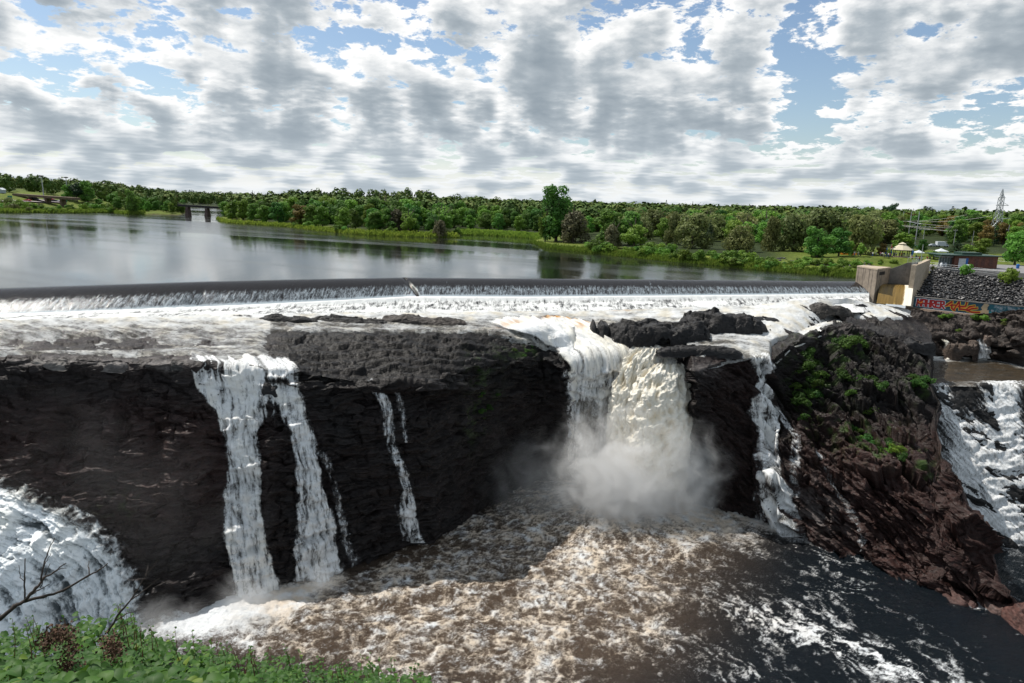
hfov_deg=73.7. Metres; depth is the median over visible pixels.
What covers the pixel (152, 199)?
tree
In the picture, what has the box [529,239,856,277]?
reeds
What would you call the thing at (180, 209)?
tree
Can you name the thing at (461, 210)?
tree
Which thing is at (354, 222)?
tree
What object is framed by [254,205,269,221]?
tree
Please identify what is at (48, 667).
knotweed
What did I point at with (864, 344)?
plant
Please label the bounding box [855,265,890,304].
weir pier
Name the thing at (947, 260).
glazed porch
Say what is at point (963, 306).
painted wall
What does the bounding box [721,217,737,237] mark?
tree
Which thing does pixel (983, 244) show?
tree
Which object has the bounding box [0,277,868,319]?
weir
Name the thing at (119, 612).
bare branch
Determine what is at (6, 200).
shrub
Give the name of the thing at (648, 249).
shrub
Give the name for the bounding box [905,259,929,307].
abutment wall
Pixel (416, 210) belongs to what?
tree
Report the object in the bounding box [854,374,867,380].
plant
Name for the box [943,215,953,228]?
tree
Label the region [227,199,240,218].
tree
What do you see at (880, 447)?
plant
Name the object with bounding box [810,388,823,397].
plant
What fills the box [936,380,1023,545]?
waterfall
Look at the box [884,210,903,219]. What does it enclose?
tree
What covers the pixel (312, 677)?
knotweed
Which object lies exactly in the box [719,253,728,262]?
shrub
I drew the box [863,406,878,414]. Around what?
plant
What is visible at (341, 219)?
tree
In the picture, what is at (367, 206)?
tree
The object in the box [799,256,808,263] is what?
shrub
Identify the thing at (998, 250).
ground
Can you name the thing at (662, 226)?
tree
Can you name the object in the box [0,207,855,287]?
reservoir water
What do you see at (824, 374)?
plant
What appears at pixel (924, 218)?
tree
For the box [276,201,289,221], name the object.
tree
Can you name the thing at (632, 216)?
tree
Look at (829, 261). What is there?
shrub
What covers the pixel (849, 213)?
willow tree
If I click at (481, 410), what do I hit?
plant
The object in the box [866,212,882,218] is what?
willow tree
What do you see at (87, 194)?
tree
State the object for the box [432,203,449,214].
tree
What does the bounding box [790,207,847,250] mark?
willow tree
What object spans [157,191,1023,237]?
forest
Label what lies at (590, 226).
tree
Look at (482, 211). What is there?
tree
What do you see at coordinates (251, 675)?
knotweed
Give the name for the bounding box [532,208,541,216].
tree
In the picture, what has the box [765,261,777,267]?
shrub
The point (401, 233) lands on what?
reeds
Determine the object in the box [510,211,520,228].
tree
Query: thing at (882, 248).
tree
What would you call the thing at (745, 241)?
willow tree
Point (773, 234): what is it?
willow tree
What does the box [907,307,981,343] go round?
wall footing
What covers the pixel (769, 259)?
shrub
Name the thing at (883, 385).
plant
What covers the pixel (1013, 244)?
tree
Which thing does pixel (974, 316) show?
shrub
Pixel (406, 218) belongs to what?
tree
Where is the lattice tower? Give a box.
[991,189,1008,227]
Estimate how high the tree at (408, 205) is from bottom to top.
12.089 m
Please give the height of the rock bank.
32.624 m
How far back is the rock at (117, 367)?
83.88 m
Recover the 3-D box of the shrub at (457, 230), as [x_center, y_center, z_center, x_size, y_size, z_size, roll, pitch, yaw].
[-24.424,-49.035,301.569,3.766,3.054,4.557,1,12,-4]
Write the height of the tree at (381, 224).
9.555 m
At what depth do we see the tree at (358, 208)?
327.92 m
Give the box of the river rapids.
[0,298,911,370]
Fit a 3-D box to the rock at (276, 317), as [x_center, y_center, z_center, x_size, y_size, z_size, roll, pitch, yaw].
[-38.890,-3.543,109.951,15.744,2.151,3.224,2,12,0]
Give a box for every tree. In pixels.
[61,184,74,196]
[68,182,82,201]
[78,180,95,202]
[105,193,122,203]
[112,197,121,209]
[124,189,141,211]
[138,199,145,209]
[143,201,151,211]
[146,196,158,209]
[151,200,159,210]
[159,200,163,211]
[161,200,170,211]
[167,202,176,212]
[176,202,184,212]
[218,201,226,216]
[224,204,235,218]
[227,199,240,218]
[235,199,248,219]
[245,203,259,220]
[246,190,256,212]
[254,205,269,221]
[257,200,270,217]
[268,202,286,222]
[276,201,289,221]
[282,196,298,213]
[289,204,306,224]
[289,209,295,222]
[291,199,305,210]
[302,204,316,223]
[306,201,321,216]
[313,205,329,226]
[319,195,329,201]
[320,201,328,214]
[322,203,335,224]
[325,197,336,205]
[330,206,348,224]
[331,202,346,219]
[334,200,348,220]
[334,207,349,226]
[344,199,357,221]
[348,205,364,223]
[348,208,363,228]
[360,204,374,225]
[364,208,376,226]
[365,209,384,229]
[367,198,383,210]
[367,211,381,229]
[379,196,390,205]
[381,208,386,228]
[381,208,396,228]
[386,205,404,230]
[389,200,401,207]
[397,206,409,228]
[399,199,413,205]
[400,209,416,230]
[404,203,413,211]
[409,206,422,225]
[409,211,419,229]
[410,201,423,220]
[419,207,430,228]
[424,212,439,230]
[432,203,445,209]
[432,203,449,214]
[432,217,447,237]
[433,208,443,214]
[438,205,453,227]
[444,209,454,228]
[450,209,462,227]
[455,200,466,209]
[456,207,466,226]
[462,209,478,225]
[465,215,475,228]
[476,205,487,224]
[476,209,487,226]
[477,212,491,228]
[490,205,502,219]
[491,210,500,228]
[491,213,505,229]
[499,213,510,228]
[501,207,513,225]
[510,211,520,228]
[513,216,526,230]
[516,211,530,229]
[529,211,540,228]
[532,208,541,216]
[532,214,540,230]
[538,203,552,241]
[541,184,575,241]
[560,204,591,243]
[583,216,589,234]
[586,215,595,232]
[592,207,626,241]
[604,223,621,247]
[619,217,647,245]
[620,211,642,244]
[626,207,636,210]
[634,207,647,216]
[641,216,654,239]
[642,209,669,236]
[653,218,669,240]
[659,208,669,212]
[663,211,683,244]
[669,206,681,213]
[673,212,714,248]
[698,214,719,240]
[704,205,716,215]
[707,212,727,239]
[715,209,727,215]
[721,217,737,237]
[721,223,755,251]
[723,220,742,237]
[733,213,753,218]
[736,211,759,237]
[738,215,757,236]
[752,209,765,216]
[752,218,767,241]
[755,211,768,223]
[755,221,769,243]
[758,210,781,229]
[760,215,781,251]
[776,212,810,251]
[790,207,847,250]
[803,226,837,256]
[826,227,851,256]
[842,214,883,254]
[844,211,857,218]
[846,241,854,255]
[854,210,869,217]
[856,240,866,255]
[865,210,883,217]
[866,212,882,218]
[875,219,902,242]
[876,243,887,255]
[881,211,903,228]
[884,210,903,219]
[888,203,898,210]
[892,232,916,250]
[896,215,906,231]
[896,220,904,231]
[900,214,910,231]
[907,214,922,233]
[907,218,922,236]
[916,239,928,251]
[919,216,928,228]
[921,221,935,235]
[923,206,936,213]
[925,248,940,258]
[926,210,935,217]
[929,217,938,234]
[935,220,947,235]
[936,214,947,233]
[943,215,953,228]
[944,216,968,232]
[946,223,965,243]
[953,219,970,240]
[962,242,977,251]
[965,209,978,214]
[966,213,986,236]
[967,222,984,243]
[973,238,992,252]
[977,225,995,240]
[980,215,994,221]
[983,219,997,227]
[992,215,1007,225]
[992,222,1011,244]
[1002,230,1023,264]
[1006,226,1023,245]
[1008,213,1023,225]
[1010,220,1021,237]
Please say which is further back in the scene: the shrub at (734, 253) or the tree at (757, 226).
the tree at (757, 226)
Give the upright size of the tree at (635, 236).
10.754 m
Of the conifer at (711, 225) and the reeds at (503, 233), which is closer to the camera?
the conifer at (711, 225)
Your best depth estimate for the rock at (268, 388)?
86.79 m
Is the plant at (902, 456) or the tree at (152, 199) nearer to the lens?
the plant at (902, 456)
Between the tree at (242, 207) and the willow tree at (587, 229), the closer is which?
the willow tree at (587, 229)
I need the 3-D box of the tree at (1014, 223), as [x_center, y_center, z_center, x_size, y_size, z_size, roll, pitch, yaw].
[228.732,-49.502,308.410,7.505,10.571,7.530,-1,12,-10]
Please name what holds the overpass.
on the ground
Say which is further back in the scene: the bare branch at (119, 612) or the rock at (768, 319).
the rock at (768, 319)
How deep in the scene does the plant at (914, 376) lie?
105.59 m
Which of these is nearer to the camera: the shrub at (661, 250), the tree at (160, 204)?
the shrub at (661, 250)
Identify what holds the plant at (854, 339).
attached to the cliff
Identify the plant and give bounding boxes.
[478,408,486,413]
[486,404,493,409]
[788,382,801,389]
[790,390,811,406]
[795,360,815,373]
[797,413,811,420]
[799,346,816,359]
[805,390,814,398]
[806,373,819,383]
[810,379,824,387]
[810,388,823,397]
[812,370,830,379]
[831,336,844,344]
[836,368,852,381]
[839,335,862,348]
[844,389,856,395]
[847,335,868,347]
[851,424,858,430]
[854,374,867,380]
[861,433,873,443]
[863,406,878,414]
[866,375,880,385]
[867,446,883,452]
[875,381,888,391]
[889,443,907,453]
[896,451,907,461]
[910,374,919,379]
[912,376,928,388]
[919,375,936,383]
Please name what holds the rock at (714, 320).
in the river rapids
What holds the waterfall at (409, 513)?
on the cliff
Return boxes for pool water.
[135,476,1023,682]
[932,356,1023,388]
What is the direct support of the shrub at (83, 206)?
on the ground
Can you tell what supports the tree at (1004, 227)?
on the ground
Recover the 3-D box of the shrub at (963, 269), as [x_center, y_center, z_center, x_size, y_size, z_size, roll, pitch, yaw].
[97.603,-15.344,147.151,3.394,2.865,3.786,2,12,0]
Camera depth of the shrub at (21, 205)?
447.17 m
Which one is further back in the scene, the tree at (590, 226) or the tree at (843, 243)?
the tree at (590, 226)
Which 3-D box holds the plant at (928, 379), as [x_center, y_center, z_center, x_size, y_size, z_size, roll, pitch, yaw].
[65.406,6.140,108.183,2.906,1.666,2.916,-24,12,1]
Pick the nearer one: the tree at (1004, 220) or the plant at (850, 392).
the plant at (850, 392)
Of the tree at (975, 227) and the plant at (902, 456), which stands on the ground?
the tree at (975, 227)
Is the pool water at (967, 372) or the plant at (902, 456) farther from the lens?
the pool water at (967, 372)
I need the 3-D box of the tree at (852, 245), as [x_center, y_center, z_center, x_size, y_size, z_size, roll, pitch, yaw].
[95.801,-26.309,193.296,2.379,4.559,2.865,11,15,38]
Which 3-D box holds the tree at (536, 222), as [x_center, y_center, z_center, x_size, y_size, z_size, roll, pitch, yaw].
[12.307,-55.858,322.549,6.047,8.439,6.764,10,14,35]
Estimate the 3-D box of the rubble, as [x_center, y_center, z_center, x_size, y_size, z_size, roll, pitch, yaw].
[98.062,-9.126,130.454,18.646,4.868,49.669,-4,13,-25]
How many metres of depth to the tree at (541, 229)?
245.70 m
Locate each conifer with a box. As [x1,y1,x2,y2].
[706,221,714,243]
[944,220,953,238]
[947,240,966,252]
[992,223,1000,245]
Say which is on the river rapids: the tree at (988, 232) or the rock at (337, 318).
the rock at (337, 318)
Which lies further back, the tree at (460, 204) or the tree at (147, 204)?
the tree at (147, 204)
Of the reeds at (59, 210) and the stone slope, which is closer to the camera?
the stone slope
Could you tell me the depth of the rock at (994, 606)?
84.29 m
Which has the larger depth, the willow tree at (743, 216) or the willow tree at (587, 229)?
the willow tree at (743, 216)
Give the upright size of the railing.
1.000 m
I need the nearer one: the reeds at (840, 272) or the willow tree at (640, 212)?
the reeds at (840, 272)
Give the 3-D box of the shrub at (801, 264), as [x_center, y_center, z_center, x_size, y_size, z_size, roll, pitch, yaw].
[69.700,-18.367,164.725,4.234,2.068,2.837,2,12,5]
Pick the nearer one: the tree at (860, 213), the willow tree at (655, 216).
the willow tree at (655, 216)
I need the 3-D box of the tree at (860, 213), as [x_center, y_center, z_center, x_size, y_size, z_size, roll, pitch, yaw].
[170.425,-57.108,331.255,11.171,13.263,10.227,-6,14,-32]
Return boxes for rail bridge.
[177,203,220,216]
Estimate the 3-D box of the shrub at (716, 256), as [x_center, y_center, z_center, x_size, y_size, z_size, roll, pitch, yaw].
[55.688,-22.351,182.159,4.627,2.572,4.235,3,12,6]
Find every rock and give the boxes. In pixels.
[29,358,67,370]
[97,361,128,373]
[168,360,183,370]
[233,313,317,322]
[261,382,277,397]
[311,314,386,323]
[373,314,467,325]
[590,319,609,337]
[608,318,712,348]
[655,344,745,359]
[679,307,767,334]
[756,316,778,321]
[809,302,853,320]
[904,337,937,356]
[942,340,978,360]
[942,588,977,607]
[975,597,1010,614]
[980,334,993,346]
[1001,602,1023,634]
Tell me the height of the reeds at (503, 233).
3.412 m
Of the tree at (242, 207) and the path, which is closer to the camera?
the path
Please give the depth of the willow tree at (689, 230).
220.06 m
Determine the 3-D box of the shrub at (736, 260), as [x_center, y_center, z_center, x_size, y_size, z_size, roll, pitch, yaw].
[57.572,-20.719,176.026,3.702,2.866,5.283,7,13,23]
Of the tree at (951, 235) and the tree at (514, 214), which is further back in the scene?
the tree at (514, 214)
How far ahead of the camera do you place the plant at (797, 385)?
109.85 m
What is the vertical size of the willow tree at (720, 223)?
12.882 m
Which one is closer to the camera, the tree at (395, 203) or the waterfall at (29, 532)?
the waterfall at (29, 532)
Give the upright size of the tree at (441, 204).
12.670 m
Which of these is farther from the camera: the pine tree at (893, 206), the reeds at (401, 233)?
the pine tree at (893, 206)
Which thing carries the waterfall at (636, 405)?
on the cliff
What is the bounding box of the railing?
[934,264,1000,273]
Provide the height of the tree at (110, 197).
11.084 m
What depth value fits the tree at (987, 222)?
312.14 m
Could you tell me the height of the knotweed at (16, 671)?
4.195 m
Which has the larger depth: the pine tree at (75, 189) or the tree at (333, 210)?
the pine tree at (75, 189)
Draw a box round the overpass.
[12,194,79,206]
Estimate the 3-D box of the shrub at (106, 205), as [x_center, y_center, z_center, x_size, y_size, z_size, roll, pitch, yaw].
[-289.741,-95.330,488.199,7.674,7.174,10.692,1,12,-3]
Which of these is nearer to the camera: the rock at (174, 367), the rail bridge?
the rock at (174, 367)
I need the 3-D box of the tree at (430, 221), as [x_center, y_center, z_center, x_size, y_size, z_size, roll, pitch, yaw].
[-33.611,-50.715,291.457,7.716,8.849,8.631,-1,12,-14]
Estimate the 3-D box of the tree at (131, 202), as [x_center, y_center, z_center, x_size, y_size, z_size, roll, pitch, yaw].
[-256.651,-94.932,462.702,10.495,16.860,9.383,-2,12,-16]
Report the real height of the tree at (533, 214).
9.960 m
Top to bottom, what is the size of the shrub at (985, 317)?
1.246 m
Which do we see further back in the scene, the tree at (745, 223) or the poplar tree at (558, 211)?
the tree at (745, 223)
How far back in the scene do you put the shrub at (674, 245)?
205.67 m
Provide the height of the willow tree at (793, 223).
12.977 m
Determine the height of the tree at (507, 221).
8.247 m
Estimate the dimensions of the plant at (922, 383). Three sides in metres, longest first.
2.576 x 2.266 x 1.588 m
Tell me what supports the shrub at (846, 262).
on the ground
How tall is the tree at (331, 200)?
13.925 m
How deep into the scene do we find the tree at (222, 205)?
426.02 m
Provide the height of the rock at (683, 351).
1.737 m
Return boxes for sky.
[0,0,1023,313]
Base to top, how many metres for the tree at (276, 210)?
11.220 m
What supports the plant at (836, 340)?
attached to the cliff
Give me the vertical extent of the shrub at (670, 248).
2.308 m
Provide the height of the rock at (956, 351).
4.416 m
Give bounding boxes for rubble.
[916,268,1023,305]
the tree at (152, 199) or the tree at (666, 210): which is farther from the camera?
the tree at (152, 199)
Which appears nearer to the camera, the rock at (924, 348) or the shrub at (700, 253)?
the rock at (924, 348)
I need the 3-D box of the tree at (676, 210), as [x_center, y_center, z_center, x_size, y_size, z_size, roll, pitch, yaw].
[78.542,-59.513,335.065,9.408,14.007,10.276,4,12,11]
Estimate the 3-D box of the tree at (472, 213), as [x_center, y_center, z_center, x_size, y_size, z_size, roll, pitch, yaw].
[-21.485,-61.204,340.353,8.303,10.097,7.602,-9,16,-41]
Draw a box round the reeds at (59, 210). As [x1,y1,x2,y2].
[0,208,145,214]
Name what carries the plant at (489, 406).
on the cliff
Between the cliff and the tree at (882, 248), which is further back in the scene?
the tree at (882, 248)
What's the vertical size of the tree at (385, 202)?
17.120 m
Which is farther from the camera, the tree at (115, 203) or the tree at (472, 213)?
the tree at (115, 203)
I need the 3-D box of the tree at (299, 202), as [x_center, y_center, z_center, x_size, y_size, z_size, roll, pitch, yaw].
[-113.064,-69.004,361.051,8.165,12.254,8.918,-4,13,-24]
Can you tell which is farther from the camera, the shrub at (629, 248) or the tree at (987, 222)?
the tree at (987, 222)
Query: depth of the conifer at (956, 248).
216.38 m
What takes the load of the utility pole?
on the ground
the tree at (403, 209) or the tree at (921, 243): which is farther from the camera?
the tree at (403, 209)
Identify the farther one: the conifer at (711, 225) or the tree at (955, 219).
the tree at (955, 219)
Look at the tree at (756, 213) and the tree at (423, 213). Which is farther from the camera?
the tree at (756, 213)
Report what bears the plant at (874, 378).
attached to the cliff
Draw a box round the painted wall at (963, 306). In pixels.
[913,296,1023,313]
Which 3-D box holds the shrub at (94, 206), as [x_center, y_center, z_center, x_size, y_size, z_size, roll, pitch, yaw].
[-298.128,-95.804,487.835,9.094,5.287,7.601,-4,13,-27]
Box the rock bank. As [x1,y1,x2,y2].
[910,309,1023,547]
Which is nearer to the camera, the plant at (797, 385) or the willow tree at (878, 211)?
the plant at (797, 385)
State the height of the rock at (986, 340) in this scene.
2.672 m
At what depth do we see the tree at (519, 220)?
315.30 m
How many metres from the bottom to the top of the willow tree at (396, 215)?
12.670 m
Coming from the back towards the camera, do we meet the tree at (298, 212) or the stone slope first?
the tree at (298, 212)
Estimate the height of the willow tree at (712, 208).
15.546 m
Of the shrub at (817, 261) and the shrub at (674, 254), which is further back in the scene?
the shrub at (674, 254)
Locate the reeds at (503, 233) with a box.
[460,228,541,239]
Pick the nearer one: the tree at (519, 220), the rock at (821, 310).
the rock at (821, 310)
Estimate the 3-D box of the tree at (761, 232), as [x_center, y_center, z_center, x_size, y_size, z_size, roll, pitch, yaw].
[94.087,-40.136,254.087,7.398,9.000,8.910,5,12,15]
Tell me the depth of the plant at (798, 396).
107.61 m
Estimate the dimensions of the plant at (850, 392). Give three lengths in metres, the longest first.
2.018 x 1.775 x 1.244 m
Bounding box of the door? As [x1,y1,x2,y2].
[958,258,965,267]
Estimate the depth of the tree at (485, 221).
332.00 m
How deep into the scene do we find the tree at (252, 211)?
365.06 m
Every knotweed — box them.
[0,615,104,682]
[0,618,40,681]
[38,603,175,682]
[113,613,240,682]
[198,641,306,682]
[259,644,357,682]
[321,652,431,682]
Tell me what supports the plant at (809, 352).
attached to the cliff
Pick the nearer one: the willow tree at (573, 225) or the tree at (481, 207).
the willow tree at (573, 225)
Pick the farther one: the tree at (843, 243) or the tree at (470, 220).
the tree at (470, 220)
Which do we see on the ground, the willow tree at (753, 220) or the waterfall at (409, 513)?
the willow tree at (753, 220)
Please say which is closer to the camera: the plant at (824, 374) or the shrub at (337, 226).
the plant at (824, 374)
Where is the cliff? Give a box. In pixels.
[0,305,1017,620]
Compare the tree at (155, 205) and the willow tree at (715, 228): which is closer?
the willow tree at (715, 228)
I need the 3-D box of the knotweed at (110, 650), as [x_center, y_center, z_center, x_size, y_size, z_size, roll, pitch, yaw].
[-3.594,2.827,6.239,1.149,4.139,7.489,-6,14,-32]
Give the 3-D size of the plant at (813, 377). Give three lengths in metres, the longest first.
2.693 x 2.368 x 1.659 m
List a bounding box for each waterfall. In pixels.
[0,486,140,655]
[190,353,342,596]
[313,446,353,564]
[376,393,424,542]
[490,315,692,492]
[749,353,805,537]
[877,284,912,305]
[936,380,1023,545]
[978,340,990,358]
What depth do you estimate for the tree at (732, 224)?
254.48 m
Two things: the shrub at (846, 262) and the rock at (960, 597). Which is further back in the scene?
the shrub at (846, 262)
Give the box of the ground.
[0,188,1023,278]
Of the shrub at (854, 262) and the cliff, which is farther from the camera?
the shrub at (854, 262)
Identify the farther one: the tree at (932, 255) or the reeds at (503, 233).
the reeds at (503, 233)
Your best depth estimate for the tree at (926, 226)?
357.73 m
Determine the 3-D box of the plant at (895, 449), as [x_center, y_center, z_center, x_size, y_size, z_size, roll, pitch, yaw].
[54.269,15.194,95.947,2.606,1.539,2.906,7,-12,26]
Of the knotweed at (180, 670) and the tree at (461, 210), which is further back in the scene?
the tree at (461, 210)
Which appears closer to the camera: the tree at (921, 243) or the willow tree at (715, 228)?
the tree at (921, 243)
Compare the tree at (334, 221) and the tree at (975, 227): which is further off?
the tree at (334, 221)
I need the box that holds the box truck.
[935,241,948,246]
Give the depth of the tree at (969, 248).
222.88 m
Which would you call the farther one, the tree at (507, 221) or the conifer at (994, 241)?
the tree at (507, 221)
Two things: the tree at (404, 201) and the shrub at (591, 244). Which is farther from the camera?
the tree at (404, 201)
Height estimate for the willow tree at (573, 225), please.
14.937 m
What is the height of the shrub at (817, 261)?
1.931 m
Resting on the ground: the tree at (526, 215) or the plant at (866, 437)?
the tree at (526, 215)
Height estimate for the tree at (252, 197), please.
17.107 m
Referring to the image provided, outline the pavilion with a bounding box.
[891,242,912,257]
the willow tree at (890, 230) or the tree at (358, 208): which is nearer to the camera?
the willow tree at (890, 230)
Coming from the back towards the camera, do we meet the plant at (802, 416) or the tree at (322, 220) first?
the tree at (322, 220)
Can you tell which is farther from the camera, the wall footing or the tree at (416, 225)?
the tree at (416, 225)
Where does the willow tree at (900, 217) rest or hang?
on the ground
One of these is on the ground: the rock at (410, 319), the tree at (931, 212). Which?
the tree at (931, 212)
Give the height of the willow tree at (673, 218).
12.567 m
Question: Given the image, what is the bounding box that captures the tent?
[935,248,948,252]
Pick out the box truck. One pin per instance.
(941, 243)
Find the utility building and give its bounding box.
[925,251,1003,268]
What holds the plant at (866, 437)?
on the cliff
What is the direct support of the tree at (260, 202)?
on the ground
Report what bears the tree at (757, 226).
on the ground
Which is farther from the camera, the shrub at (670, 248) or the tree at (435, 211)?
the tree at (435, 211)
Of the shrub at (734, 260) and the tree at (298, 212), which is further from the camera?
the tree at (298, 212)
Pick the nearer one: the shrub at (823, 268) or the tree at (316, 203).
the shrub at (823, 268)
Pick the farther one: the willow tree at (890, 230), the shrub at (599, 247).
the willow tree at (890, 230)
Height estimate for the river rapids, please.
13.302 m
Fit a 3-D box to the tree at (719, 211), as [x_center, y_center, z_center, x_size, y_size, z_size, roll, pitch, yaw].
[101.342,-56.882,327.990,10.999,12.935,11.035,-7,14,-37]
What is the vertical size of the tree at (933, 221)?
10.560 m
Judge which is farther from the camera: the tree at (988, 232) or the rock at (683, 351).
the tree at (988, 232)
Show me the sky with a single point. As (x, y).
(912, 104)
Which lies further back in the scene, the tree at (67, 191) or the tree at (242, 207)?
the tree at (67, 191)
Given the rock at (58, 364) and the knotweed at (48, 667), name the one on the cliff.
the rock at (58, 364)
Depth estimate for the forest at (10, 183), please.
720.48 m
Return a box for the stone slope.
[916,269,1023,305]
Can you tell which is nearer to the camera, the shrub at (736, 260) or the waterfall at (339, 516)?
the waterfall at (339, 516)
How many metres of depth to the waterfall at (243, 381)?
86.10 m
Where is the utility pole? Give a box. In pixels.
[914,212,919,243]
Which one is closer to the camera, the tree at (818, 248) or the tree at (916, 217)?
the tree at (818, 248)
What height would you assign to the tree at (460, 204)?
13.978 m
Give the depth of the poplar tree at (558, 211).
243.75 m
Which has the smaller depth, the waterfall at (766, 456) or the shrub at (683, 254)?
the waterfall at (766, 456)
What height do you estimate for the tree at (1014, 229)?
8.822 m
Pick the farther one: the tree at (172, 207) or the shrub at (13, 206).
the tree at (172, 207)
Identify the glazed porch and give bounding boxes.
[934,255,952,266]
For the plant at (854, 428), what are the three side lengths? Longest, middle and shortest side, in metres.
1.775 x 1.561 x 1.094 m
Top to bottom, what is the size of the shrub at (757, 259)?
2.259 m
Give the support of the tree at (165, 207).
on the ground
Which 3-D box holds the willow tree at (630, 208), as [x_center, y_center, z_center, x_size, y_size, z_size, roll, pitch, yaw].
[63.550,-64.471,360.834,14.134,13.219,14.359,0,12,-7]
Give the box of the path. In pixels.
[929,264,1023,277]
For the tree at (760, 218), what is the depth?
292.62 m
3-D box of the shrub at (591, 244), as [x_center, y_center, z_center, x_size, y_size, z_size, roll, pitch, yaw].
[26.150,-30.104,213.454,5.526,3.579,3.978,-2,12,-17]
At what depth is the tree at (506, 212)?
353.83 m
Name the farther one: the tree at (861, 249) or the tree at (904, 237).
the tree at (904, 237)
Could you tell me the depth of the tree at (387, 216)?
285.64 m
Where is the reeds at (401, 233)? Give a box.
[216,216,459,237]
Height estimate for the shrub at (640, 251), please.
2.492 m
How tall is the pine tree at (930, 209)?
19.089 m
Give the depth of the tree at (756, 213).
338.06 m
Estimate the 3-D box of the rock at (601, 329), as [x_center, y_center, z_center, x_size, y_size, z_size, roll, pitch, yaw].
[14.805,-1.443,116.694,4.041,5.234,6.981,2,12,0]
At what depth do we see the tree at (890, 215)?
313.49 m
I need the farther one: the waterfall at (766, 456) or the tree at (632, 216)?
the tree at (632, 216)
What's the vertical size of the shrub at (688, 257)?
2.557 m
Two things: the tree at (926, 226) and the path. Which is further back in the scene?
the tree at (926, 226)
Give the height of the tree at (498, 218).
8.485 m
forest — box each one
[0,173,1019,214]
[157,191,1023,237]
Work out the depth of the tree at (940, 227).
362.70 m
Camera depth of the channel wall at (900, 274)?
144.77 m
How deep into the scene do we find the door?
158.83 m
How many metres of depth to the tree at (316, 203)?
344.48 m
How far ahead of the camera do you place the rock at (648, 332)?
111.31 m
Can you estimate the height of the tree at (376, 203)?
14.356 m
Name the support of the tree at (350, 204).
on the ground
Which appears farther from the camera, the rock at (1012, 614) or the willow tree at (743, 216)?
the willow tree at (743, 216)
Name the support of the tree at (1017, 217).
on the ground
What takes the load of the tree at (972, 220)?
on the ground
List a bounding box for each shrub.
[0,197,13,203]
[4,204,19,208]
[17,201,32,208]
[78,203,88,208]
[88,204,99,208]
[100,203,113,209]
[302,221,314,225]
[333,224,344,229]
[453,227,460,232]
[586,239,603,247]
[592,242,609,251]
[602,243,617,251]
[623,246,635,251]
[638,248,650,255]
[639,242,654,248]
[641,246,653,254]
[654,247,670,254]
[655,244,665,248]
[664,246,674,252]
[667,243,677,250]
[668,251,677,257]
[677,249,691,260]
[686,252,695,260]
[691,249,705,260]
[709,251,716,258]
[713,253,721,259]
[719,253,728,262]
[722,250,740,263]
[727,257,743,265]
[728,256,741,264]
[738,250,758,262]
[754,257,764,262]
[764,258,777,262]
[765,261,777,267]
[794,261,809,268]
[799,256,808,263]
[811,258,823,264]
[818,265,829,272]
[822,258,834,263]
[837,259,849,265]
[849,260,858,265]
[958,264,974,274]
[970,314,979,319]
[979,315,990,320]
[997,267,1022,283]
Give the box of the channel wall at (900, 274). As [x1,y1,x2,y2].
[888,262,917,284]
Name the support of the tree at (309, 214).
on the ground
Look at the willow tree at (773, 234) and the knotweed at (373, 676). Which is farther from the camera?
the willow tree at (773, 234)
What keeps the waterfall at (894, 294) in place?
on the cliff
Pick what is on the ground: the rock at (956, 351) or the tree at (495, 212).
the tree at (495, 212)
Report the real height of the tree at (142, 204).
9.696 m
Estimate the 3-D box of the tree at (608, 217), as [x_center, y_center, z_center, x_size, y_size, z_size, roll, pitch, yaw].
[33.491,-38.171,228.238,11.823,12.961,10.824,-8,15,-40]
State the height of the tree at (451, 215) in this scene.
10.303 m
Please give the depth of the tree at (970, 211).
367.11 m
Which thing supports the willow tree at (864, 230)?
on the ground
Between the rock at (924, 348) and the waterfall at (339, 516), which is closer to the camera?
the waterfall at (339, 516)
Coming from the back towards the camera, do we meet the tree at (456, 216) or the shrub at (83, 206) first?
the shrub at (83, 206)
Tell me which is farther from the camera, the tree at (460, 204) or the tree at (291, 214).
the tree at (460, 204)
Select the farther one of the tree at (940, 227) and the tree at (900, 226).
the tree at (940, 227)
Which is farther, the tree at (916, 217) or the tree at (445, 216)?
the tree at (916, 217)
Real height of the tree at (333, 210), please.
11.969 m
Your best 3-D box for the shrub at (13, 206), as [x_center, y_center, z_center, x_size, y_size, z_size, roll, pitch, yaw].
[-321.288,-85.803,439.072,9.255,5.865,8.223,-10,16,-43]
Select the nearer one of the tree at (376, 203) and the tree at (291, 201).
the tree at (376, 203)
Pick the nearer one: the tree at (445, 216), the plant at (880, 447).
the plant at (880, 447)
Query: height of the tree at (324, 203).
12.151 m
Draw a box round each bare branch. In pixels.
[0,538,107,620]
[107,560,157,632]
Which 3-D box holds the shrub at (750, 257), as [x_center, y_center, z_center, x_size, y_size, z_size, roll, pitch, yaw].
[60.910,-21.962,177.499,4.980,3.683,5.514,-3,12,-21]
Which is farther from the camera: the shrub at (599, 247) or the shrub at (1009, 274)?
the shrub at (599, 247)
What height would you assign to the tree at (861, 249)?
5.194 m
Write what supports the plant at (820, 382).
attached to the cliff
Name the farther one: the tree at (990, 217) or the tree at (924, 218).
the tree at (924, 218)
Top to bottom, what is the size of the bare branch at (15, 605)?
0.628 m
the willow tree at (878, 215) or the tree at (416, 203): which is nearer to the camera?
the willow tree at (878, 215)
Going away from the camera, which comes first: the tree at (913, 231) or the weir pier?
the weir pier
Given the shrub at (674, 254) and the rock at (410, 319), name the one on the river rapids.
the rock at (410, 319)
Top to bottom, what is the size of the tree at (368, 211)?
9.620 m
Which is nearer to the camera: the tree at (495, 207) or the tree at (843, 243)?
the tree at (843, 243)
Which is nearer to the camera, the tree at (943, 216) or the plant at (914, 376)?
the plant at (914, 376)

